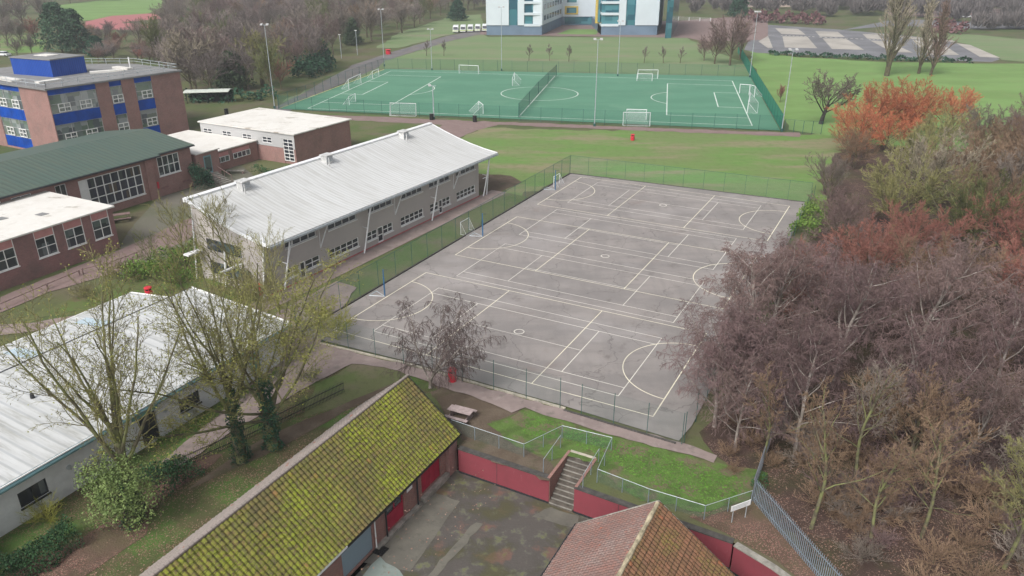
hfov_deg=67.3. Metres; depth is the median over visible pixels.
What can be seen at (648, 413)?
fence
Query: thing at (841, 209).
spreading bare tree
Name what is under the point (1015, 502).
slender bare tree
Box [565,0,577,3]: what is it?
window frame
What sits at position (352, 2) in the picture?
woodland tree
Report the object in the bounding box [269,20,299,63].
woodland tree
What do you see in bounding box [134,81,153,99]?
window
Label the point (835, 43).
parking bay
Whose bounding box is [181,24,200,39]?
woodland tree
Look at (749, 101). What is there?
football goal
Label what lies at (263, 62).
woodland tree
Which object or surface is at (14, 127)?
window
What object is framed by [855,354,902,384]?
understorey shrub
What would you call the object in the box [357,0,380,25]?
woodland tree
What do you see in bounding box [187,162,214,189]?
bush
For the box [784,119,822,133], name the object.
fence
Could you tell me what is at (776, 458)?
understorey shrub
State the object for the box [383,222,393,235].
window
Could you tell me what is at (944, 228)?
understorey shrub
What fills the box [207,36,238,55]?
woodland tree
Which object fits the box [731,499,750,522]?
notice board
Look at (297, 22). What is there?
woodland tree
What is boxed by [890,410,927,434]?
understorey shrub
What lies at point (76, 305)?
grass island
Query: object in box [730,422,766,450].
understorey shrub
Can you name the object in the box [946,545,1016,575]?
understorey shrub
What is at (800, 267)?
weeping birch tree
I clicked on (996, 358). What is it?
understorey shrub
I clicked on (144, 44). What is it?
woodland tree
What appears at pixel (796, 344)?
bare birch tree
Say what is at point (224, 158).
window
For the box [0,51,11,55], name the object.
parked car
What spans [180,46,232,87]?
woodland tree
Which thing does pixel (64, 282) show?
courtyard path
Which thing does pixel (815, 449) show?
understorey shrub
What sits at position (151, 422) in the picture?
door
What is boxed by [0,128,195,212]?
green roofed hall
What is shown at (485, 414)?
bank
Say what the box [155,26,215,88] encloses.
woodland tree
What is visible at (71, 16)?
evergreen tree
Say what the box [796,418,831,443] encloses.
understorey shrub
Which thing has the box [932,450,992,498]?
understorey shrub
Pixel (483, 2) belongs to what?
wood
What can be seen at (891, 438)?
understorey shrub
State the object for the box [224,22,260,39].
woodland tree
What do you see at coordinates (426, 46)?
young field tree
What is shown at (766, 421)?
understorey shrub
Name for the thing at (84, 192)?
door
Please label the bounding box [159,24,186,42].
woodland tree
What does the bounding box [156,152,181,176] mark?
window
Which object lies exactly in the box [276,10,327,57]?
woodland tree
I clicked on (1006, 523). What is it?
understorey shrub
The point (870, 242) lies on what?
understorey shrub
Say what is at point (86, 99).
window
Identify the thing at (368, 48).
ground
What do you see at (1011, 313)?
bare birch tree
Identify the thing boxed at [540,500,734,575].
brown tiled outbuilding
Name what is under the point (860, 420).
understorey shrub
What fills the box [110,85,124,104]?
window
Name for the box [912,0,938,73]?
poplar tree
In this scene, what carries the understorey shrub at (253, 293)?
on the ground at (368, 48)
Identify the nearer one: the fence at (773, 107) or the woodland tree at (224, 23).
the fence at (773, 107)
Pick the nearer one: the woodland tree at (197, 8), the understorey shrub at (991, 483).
the understorey shrub at (991, 483)
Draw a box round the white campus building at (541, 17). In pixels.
[486,0,679,37]
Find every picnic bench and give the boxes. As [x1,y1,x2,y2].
[113,212,130,219]
[445,404,476,423]
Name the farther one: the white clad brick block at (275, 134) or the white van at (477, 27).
the white van at (477, 27)
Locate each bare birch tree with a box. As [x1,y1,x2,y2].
[656,309,788,444]
[672,291,806,410]
[708,307,868,426]
[723,227,838,330]
[781,232,883,333]
[862,297,1022,434]
[888,230,1023,354]
[905,362,1023,465]
[1001,277,1023,361]
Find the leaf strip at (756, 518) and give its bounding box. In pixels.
[688,501,817,575]
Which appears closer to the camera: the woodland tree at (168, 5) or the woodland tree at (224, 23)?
the woodland tree at (224, 23)
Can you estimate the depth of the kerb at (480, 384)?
62.39 m
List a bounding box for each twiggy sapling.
[126,225,171,281]
[141,192,199,275]
[180,187,249,288]
[186,186,238,277]
[235,214,300,314]
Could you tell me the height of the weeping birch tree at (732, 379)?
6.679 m
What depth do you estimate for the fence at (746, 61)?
223.58 m
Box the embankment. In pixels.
[377,14,483,47]
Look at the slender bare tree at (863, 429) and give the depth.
48.41 m
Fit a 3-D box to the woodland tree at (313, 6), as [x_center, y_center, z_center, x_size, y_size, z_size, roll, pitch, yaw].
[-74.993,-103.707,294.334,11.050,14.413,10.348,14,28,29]
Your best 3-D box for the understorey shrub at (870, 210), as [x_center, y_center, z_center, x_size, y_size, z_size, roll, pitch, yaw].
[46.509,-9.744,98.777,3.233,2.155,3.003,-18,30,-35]
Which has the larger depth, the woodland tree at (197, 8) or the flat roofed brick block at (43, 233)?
the woodland tree at (197, 8)
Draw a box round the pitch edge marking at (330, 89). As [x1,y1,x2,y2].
[281,69,383,107]
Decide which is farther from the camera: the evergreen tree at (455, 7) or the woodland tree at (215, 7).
the evergreen tree at (455, 7)
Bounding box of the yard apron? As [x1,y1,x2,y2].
[364,493,459,570]
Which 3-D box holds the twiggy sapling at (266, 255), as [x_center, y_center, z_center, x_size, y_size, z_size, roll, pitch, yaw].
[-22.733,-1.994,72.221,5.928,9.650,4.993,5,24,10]
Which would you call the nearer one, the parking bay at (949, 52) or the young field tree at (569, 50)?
the young field tree at (569, 50)
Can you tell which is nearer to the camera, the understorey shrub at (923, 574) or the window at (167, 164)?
the understorey shrub at (923, 574)
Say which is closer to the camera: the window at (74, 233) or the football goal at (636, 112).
the window at (74, 233)
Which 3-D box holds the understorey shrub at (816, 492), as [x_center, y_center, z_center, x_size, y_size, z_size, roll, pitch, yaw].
[19.689,12.912,47.952,3.676,2.199,3.958,-19,30,-36]
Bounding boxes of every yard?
[356,470,730,575]
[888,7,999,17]
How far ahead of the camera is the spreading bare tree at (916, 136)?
112.45 m
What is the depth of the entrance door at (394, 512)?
49.52 m
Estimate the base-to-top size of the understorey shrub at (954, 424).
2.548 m
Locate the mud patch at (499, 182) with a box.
[479,174,520,191]
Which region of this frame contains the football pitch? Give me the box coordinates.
[281,69,779,129]
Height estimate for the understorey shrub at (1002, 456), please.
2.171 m
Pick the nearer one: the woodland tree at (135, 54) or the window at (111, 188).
the window at (111, 188)
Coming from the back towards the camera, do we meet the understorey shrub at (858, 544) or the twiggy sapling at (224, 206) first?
the twiggy sapling at (224, 206)
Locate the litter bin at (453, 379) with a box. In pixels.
[447,367,456,382]
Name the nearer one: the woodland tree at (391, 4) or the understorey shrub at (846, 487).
the understorey shrub at (846, 487)
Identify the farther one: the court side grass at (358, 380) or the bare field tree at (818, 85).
the bare field tree at (818, 85)
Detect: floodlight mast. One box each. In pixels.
[260,23,275,108]
[377,8,384,65]
[427,28,432,69]
[428,84,434,119]
[498,6,503,70]
[593,38,602,125]
[617,20,623,75]
[749,11,760,76]
[780,48,798,131]
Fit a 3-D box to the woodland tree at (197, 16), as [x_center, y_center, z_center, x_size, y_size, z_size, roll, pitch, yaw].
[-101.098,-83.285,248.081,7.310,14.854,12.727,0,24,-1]
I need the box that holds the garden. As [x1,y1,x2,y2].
[0,364,436,575]
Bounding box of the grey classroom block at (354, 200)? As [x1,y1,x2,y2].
[182,122,497,297]
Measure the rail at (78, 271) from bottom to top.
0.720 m
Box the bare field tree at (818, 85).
[802,68,862,123]
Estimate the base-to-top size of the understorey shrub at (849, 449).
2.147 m
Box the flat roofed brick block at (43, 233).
[0,191,119,290]
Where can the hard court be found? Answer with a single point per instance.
(601, 356)
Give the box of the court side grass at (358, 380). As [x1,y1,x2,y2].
[304,347,405,416]
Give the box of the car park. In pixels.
[744,25,998,61]
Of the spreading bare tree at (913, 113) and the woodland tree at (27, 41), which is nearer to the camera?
the spreading bare tree at (913, 113)
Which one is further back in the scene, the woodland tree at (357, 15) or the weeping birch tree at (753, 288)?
the woodland tree at (357, 15)
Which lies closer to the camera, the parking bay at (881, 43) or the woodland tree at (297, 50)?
the woodland tree at (297, 50)
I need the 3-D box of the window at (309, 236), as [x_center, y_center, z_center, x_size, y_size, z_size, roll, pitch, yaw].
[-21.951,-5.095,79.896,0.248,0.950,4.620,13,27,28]
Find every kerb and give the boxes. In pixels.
[298,173,807,443]
[319,342,565,408]
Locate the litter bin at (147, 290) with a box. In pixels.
[144,286,152,293]
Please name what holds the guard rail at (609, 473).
on the lawn at (510, 428)
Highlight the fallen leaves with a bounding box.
[77,430,1023,575]
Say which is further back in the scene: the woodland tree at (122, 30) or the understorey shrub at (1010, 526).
the woodland tree at (122, 30)
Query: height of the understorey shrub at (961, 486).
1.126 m
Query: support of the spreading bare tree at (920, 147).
on the woodland floor
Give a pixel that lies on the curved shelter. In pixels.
(211, 91)
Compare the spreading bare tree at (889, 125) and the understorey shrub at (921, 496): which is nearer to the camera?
the understorey shrub at (921, 496)
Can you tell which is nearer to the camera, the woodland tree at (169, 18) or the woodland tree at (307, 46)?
the woodland tree at (307, 46)
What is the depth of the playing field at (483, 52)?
241.81 m
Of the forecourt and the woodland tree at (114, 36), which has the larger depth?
the forecourt
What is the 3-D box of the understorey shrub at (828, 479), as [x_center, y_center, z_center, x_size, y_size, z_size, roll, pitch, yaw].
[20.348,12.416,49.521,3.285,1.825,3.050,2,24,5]
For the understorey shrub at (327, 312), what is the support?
on the ground at (368, 48)
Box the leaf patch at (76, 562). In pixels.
[9,454,221,575]
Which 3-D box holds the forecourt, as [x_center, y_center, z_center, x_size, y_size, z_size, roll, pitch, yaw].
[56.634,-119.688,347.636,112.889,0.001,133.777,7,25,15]
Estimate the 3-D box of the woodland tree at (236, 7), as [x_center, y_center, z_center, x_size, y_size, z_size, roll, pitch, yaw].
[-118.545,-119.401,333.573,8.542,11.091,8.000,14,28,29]
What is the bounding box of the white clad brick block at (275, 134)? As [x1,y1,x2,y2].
[197,108,351,163]
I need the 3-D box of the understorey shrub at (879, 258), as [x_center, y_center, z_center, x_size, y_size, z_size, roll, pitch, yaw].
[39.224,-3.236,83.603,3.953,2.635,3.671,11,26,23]
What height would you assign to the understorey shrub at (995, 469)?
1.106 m
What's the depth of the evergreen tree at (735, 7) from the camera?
370.13 m
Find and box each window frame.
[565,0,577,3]
[565,6,577,13]
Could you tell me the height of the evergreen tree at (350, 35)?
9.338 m
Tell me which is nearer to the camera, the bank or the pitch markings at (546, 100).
the bank
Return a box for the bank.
[427,381,553,480]
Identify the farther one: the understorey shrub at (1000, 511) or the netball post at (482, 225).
the netball post at (482, 225)
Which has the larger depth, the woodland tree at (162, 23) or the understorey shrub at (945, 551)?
the woodland tree at (162, 23)
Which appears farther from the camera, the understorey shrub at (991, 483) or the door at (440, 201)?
the door at (440, 201)
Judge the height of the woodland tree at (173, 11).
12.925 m
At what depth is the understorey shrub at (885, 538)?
45.14 m
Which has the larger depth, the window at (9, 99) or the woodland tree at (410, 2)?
the woodland tree at (410, 2)
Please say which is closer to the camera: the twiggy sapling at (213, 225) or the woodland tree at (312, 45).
the twiggy sapling at (213, 225)
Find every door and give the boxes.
[138,410,159,444]
[203,155,212,172]
[300,261,305,276]
[377,226,383,242]
[386,495,403,529]
[421,458,439,492]
[439,199,442,213]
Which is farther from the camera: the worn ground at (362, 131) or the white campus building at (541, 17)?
the white campus building at (541, 17)
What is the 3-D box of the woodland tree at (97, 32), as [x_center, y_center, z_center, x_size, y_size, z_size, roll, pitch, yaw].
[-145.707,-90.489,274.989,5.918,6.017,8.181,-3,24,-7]
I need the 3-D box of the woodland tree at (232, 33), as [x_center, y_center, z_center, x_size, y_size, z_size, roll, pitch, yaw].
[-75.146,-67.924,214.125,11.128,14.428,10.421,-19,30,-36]
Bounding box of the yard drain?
[428,522,481,575]
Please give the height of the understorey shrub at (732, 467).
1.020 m
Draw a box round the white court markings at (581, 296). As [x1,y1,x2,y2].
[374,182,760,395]
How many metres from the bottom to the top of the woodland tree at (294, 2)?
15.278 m
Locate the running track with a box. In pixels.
[85,14,184,29]
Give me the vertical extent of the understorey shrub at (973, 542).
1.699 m
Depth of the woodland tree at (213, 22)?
274.70 m
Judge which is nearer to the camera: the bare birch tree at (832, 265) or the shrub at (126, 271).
the bare birch tree at (832, 265)
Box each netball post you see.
[369,269,387,295]
[469,213,485,235]
[544,170,556,189]
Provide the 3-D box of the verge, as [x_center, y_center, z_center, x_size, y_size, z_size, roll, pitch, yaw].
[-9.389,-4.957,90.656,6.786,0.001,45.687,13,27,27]
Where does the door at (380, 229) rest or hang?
in the grey classroom block at (354, 200)
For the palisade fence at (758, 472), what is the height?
1.750 m
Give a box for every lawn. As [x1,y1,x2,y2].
[488,410,767,511]
[558,29,597,33]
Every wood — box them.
[471,0,485,5]
[685,0,1023,20]
[968,8,1023,28]
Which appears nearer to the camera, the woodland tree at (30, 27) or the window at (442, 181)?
the window at (442, 181)
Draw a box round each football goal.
[390,103,416,116]
[622,112,650,125]
[626,109,646,117]
[747,92,758,112]
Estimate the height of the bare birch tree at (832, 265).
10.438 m
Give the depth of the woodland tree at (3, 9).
310.13 m
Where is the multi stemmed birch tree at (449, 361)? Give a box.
[381,292,505,392]
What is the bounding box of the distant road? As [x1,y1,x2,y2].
[844,20,1023,29]
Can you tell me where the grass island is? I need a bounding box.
[26,248,261,319]
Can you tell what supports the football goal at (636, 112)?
on the football pitch
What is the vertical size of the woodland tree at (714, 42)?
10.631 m
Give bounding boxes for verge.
[269,193,527,314]
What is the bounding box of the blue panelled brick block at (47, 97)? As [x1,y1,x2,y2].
[0,52,188,148]
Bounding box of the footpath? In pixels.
[162,281,716,464]
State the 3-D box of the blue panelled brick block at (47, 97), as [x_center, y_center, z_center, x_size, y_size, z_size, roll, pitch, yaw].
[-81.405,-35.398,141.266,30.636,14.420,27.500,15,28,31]
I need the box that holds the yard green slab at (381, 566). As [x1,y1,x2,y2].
[363,557,402,575]
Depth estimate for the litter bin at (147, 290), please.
76.81 m
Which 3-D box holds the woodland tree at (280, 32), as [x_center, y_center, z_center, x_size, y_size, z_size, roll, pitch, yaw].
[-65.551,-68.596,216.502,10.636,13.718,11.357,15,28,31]
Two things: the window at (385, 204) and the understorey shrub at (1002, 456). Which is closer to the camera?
the understorey shrub at (1002, 456)
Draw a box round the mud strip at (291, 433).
[187,383,392,489]
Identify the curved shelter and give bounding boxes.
[183,88,233,102]
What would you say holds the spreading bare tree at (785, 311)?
on the woodland floor
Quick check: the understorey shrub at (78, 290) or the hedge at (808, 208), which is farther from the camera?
the hedge at (808, 208)
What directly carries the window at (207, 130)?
in the white clad brick block at (275, 134)
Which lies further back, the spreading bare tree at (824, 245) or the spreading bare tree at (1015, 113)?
the spreading bare tree at (1015, 113)
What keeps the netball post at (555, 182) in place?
on the hard court
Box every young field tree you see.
[423,39,431,55]
[545,45,552,60]
[566,44,571,61]
[642,47,649,61]
[659,47,665,62]
[677,46,686,61]
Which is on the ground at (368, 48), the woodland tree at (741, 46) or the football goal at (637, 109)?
the woodland tree at (741, 46)
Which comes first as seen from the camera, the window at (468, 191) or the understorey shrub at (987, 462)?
the understorey shrub at (987, 462)
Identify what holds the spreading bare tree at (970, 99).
on the field at (1000, 85)
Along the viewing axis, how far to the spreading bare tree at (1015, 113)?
119.54 m
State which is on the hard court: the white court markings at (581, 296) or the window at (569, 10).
the white court markings at (581, 296)
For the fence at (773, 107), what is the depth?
168.77 m
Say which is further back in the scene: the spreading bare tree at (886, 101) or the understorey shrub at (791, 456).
the spreading bare tree at (886, 101)
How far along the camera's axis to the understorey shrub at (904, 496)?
47.62 m
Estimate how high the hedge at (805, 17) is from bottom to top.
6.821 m
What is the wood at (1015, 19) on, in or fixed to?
on the ground at (368, 48)
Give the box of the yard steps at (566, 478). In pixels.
[547,450,596,511]
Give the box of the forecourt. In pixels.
[480,15,767,40]
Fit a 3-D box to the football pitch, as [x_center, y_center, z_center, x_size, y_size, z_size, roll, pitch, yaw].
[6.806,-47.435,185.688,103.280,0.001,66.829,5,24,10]
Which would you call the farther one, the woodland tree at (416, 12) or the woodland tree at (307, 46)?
the woodland tree at (416, 12)
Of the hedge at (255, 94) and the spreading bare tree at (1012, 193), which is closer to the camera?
the spreading bare tree at (1012, 193)
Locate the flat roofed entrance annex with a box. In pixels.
[168,130,258,183]
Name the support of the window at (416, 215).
in the grey classroom block at (354, 200)
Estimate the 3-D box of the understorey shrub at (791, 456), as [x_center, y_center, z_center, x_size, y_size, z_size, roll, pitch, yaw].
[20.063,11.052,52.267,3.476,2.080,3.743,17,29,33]
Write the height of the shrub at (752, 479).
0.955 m
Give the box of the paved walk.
[251,190,506,311]
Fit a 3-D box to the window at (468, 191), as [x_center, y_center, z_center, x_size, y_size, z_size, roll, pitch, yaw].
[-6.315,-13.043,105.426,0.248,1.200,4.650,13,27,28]
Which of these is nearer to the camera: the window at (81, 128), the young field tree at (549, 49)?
the window at (81, 128)
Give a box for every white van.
[452,25,458,31]
[460,24,465,32]
[467,24,473,31]
[475,24,480,31]
[482,24,486,31]
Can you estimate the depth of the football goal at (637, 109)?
154.93 m
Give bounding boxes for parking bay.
[759,36,772,47]
[776,28,804,34]
[782,36,816,47]
[816,31,843,36]
[823,38,863,49]
[863,34,882,38]
[871,33,953,41]
[872,41,912,52]
[913,40,958,54]
[957,43,998,57]
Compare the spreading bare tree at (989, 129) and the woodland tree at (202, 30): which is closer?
the spreading bare tree at (989, 129)
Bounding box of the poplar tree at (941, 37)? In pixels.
[922,0,958,74]
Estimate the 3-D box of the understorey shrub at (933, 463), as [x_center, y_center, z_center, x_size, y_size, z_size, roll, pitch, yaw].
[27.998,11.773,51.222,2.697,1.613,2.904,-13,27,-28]
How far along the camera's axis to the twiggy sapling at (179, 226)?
79.09 m
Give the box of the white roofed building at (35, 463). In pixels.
[0,287,291,536]
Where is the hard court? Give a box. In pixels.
[301,174,805,440]
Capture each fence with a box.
[277,58,384,108]
[277,95,782,129]
[294,156,568,333]
[294,313,560,399]
[440,60,734,75]
[518,64,556,117]
[570,155,812,193]
[581,384,684,443]
[684,186,815,439]
[738,47,751,74]
[751,66,783,128]
[752,387,790,496]
[753,479,841,575]
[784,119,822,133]
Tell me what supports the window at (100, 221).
in the flat roofed brick block at (43, 233)
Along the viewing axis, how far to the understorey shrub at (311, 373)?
62.20 m
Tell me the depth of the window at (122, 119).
135.75 m
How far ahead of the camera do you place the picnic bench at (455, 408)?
57.27 m
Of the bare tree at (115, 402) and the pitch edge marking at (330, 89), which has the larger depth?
the pitch edge marking at (330, 89)
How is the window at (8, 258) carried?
in the flat roofed brick block at (43, 233)
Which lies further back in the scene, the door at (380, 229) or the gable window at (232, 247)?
the door at (380, 229)
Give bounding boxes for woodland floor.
[699,143,1023,575]
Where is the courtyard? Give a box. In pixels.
[119,165,253,273]
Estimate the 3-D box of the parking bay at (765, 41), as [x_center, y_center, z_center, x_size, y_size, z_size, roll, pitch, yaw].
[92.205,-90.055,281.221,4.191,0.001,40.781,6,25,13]
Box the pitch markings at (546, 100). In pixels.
[308,71,752,125]
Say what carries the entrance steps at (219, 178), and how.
on the courtyard
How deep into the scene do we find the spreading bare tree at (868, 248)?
75.53 m
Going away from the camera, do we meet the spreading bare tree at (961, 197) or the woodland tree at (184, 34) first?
the spreading bare tree at (961, 197)
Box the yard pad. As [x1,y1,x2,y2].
[532,507,578,526]
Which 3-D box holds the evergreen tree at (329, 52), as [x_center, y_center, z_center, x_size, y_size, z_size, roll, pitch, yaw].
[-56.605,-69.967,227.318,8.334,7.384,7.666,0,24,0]
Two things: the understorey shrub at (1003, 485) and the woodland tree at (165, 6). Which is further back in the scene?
the woodland tree at (165, 6)
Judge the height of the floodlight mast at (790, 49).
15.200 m
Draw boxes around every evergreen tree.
[32,1,78,52]
[54,8,91,52]
[83,35,110,56]
[212,50,257,89]
[313,39,334,63]
[341,17,363,44]
[446,0,468,20]
[725,0,748,16]
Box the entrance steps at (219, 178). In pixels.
[206,165,231,184]
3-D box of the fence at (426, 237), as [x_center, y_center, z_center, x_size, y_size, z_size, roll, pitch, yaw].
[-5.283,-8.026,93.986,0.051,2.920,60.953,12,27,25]
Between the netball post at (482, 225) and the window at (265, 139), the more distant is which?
the window at (265, 139)
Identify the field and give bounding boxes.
[58,0,189,20]
[283,35,748,101]
[461,127,850,207]
[749,51,1023,153]
[934,33,1023,61]
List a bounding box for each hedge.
[0,513,84,575]
[135,452,204,500]
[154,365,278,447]
[183,84,276,102]
[251,164,277,172]
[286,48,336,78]
[746,8,825,24]
[768,49,972,62]
[787,195,830,240]
[933,18,969,34]
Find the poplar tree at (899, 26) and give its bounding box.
[874,0,923,75]
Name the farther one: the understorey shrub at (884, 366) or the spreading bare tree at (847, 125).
the spreading bare tree at (847, 125)
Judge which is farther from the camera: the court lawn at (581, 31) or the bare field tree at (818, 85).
the court lawn at (581, 31)
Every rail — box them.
[0,270,80,309]
[81,246,151,273]
[451,419,752,517]
[543,435,560,472]
[582,449,598,487]
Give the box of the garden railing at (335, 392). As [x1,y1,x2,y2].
[138,381,343,477]
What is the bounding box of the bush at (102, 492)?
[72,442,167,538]
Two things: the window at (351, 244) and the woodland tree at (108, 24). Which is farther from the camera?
the woodland tree at (108, 24)
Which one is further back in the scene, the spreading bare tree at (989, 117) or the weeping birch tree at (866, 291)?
the spreading bare tree at (989, 117)
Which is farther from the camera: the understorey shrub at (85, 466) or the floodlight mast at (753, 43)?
the floodlight mast at (753, 43)
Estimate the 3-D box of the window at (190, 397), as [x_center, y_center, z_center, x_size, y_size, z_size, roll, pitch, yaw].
[-23.948,8.451,57.147,0.268,1.150,1.970,12,27,25]
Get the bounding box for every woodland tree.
[0,0,16,31]
[0,0,30,27]
[0,15,18,45]
[2,16,28,43]
[3,35,24,54]
[14,16,39,43]
[19,33,34,53]
[25,0,54,17]
[83,24,94,35]
[84,42,113,61]
[85,47,108,62]
[88,27,103,36]
[95,26,110,39]
[99,20,116,36]
[101,38,130,53]
[105,42,117,57]
[106,31,127,43]
[115,26,135,41]
[122,16,147,43]
[126,45,140,60]
[130,38,144,47]
[132,48,149,61]
[136,40,150,54]
[138,11,168,65]
[139,46,154,61]
[139,46,158,62]
[140,20,174,59]
[146,35,172,67]
[147,12,177,35]
[149,2,171,21]
[151,0,189,22]
[154,4,181,22]
[154,35,184,68]
[155,0,186,14]
[155,3,183,21]
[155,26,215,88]
[158,12,180,24]
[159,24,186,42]
[165,14,210,35]
[166,39,203,85]
[166,42,206,88]
[169,23,232,79]
[171,23,191,49]
[172,0,211,22]
[173,28,230,87]
[174,24,221,43]
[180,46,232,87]
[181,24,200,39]
[188,8,212,29]
[196,0,234,17]
[204,9,239,27]
[204,16,227,47]
[204,22,229,48]
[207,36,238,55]
[213,9,236,25]
[213,42,262,89]
[217,24,246,47]
[218,17,261,64]
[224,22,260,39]
[229,26,287,86]
[230,0,245,15]
[237,27,281,84]
[238,19,271,37]
[246,40,290,94]
[250,17,266,37]
[254,19,288,58]
[255,8,277,33]
[258,19,301,68]
[264,59,294,89]
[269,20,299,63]
[273,0,309,19]
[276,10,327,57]
[278,35,304,73]
[279,15,311,57]
[283,21,334,58]
[285,15,312,28]
[286,1,334,29]
[296,35,326,57]
[301,12,330,38]
[304,0,333,21]
[305,0,331,23]
[312,15,339,54]
[323,9,345,40]
[326,0,347,33]
[329,1,352,47]
[342,0,366,16]
[348,0,376,37]
[351,8,366,43]
[354,0,389,40]
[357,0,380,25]
[371,2,395,32]
[374,0,390,27]
[384,0,408,29]
[390,0,412,32]
[395,0,412,18]
[407,0,423,27]
[413,1,432,23]
[414,0,435,20]
[696,36,715,60]
[700,26,727,63]
[708,9,757,65]
[729,17,752,58]
[777,83,784,99]
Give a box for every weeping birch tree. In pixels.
[683,301,790,390]
[693,356,796,450]
[696,239,841,371]
[716,239,835,363]
[747,317,887,458]
[780,255,927,388]
[867,249,1015,380]
[942,282,1023,422]
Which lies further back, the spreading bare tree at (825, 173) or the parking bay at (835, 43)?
the parking bay at (835, 43)
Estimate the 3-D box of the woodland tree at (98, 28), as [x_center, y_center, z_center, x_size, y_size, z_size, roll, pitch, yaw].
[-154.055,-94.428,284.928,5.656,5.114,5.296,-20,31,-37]
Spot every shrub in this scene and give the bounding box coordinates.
[16,489,66,527]
[66,279,98,297]
[71,444,113,485]
[108,262,154,283]
[110,250,142,279]
[120,235,202,291]
[221,277,253,303]
[229,260,285,301]
[282,285,349,333]
[293,356,322,382]
[311,300,360,339]
[717,439,741,459]
[720,456,747,474]
[726,410,749,428]
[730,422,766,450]
[750,470,768,487]
[751,403,788,428]
[754,444,788,469]
[775,409,819,445]
[775,428,833,469]
[781,444,819,467]
[793,470,858,521]
[795,434,834,459]
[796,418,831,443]
[798,462,852,496]
[811,424,843,450]
[813,479,885,527]
[827,426,884,464]
[827,471,872,508]
[828,498,889,540]
[831,522,894,564]
[837,462,895,514]
[839,450,882,476]
[843,405,875,431]
[843,472,906,529]
[849,469,918,516]
[853,234,883,252]
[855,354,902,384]
[857,434,914,475]
[859,253,890,269]
[861,203,886,219]
[863,517,903,551]
[869,408,912,444]
[869,480,918,522]
[872,486,925,524]
[878,428,911,445]
[886,436,933,468]
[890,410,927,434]
[891,460,955,515]
[893,492,934,524]
[894,297,936,329]
[901,555,948,575]
[904,359,937,381]
[907,517,972,573]
[909,234,934,250]
[912,313,953,342]
[912,384,968,436]
[916,441,963,479]
[920,451,956,481]
[924,216,959,235]
[924,403,976,445]
[929,476,959,498]
[930,418,967,449]
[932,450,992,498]
[937,514,997,560]
[946,478,977,496]
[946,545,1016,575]
[951,429,1003,472]
[951,463,1014,513]
[963,488,1021,542]
[964,414,991,439]
[968,468,1022,510]
[969,466,1019,501]
[978,466,1023,509]
[981,456,1010,474]
[982,424,1022,465]
[984,429,1015,453]
[985,348,1015,368]
[985,496,1020,522]
[987,517,1023,575]
[989,363,1022,390]
[991,238,1023,260]
[992,509,1023,548]
[995,511,1020,538]
[1009,336,1023,361]
[1011,559,1023,572]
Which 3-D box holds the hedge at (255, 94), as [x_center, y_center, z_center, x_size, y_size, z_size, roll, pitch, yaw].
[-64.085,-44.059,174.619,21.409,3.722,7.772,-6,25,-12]
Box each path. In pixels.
[0,218,195,311]
[0,315,74,334]
[275,29,481,110]
[316,114,800,137]
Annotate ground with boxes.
[0,0,1023,575]
[226,111,480,175]
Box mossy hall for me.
[139,374,460,575]
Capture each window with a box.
[0,89,23,109]
[0,240,20,272]
[1,117,30,138]
[17,478,51,510]
[33,227,59,259]
[48,89,98,113]
[54,184,67,195]
[56,118,104,140]
[62,218,86,249]
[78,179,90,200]
[86,165,146,204]
[90,210,112,240]
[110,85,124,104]
[115,113,129,129]
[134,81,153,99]
[140,108,158,127]
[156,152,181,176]
[178,390,201,414]
[203,128,211,132]
[206,238,251,280]
[219,151,229,162]
[222,130,230,135]
[232,145,250,158]
[242,133,250,138]
[262,136,271,142]
[282,138,294,161]
[284,231,317,249]
[287,264,301,279]
[305,255,321,270]
[328,214,357,231]
[329,237,359,259]
[367,229,378,242]
[368,199,392,214]
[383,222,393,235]
[401,187,422,200]
[401,208,424,227]
[429,176,450,188]
[430,201,439,213]
[442,196,450,207]
[456,165,475,177]
[457,185,475,200]
[567,8,575,12]
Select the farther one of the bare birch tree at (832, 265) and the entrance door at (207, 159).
the entrance door at (207, 159)
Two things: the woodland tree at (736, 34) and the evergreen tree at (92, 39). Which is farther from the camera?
the evergreen tree at (92, 39)
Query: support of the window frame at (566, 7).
in the white campus building at (541, 17)
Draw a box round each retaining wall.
[458,445,548,502]
[573,485,733,568]
[730,542,790,575]
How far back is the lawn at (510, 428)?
52.51 m
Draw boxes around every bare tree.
[0,237,194,530]
[48,235,363,470]
[142,229,287,467]
[742,361,811,457]
[750,253,821,324]
[785,375,900,529]
[789,233,847,290]
[804,151,849,199]
[807,184,877,248]
[807,354,913,483]
[820,212,943,303]
[826,96,902,148]
[828,120,878,156]
[829,441,930,538]
[831,127,882,168]
[837,256,946,341]
[840,362,999,486]
[842,81,930,138]
[860,141,977,233]
[865,109,925,150]
[869,74,956,136]
[875,94,944,139]
[880,198,984,271]
[882,117,960,181]
[885,126,996,210]
[888,229,1023,316]
[890,413,987,538]
[891,419,971,504]
[903,129,1023,207]
[914,103,974,149]
[920,85,984,134]
[923,168,1023,255]
[948,162,1023,239]
[954,102,1020,144]
[959,115,1022,166]
[961,190,1023,289]
[981,434,1023,569]
[982,229,1023,315]
[987,118,1023,181]
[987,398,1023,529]
[992,139,1023,217]
[994,106,1023,155]
[998,358,1023,440]
[999,135,1023,218]
[1006,93,1023,122]
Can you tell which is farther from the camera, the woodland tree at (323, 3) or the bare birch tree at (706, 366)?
the woodland tree at (323, 3)
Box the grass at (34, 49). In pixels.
[0,35,46,52]
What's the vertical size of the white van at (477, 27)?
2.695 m
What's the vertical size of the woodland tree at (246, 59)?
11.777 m
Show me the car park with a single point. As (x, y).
(859, 39)

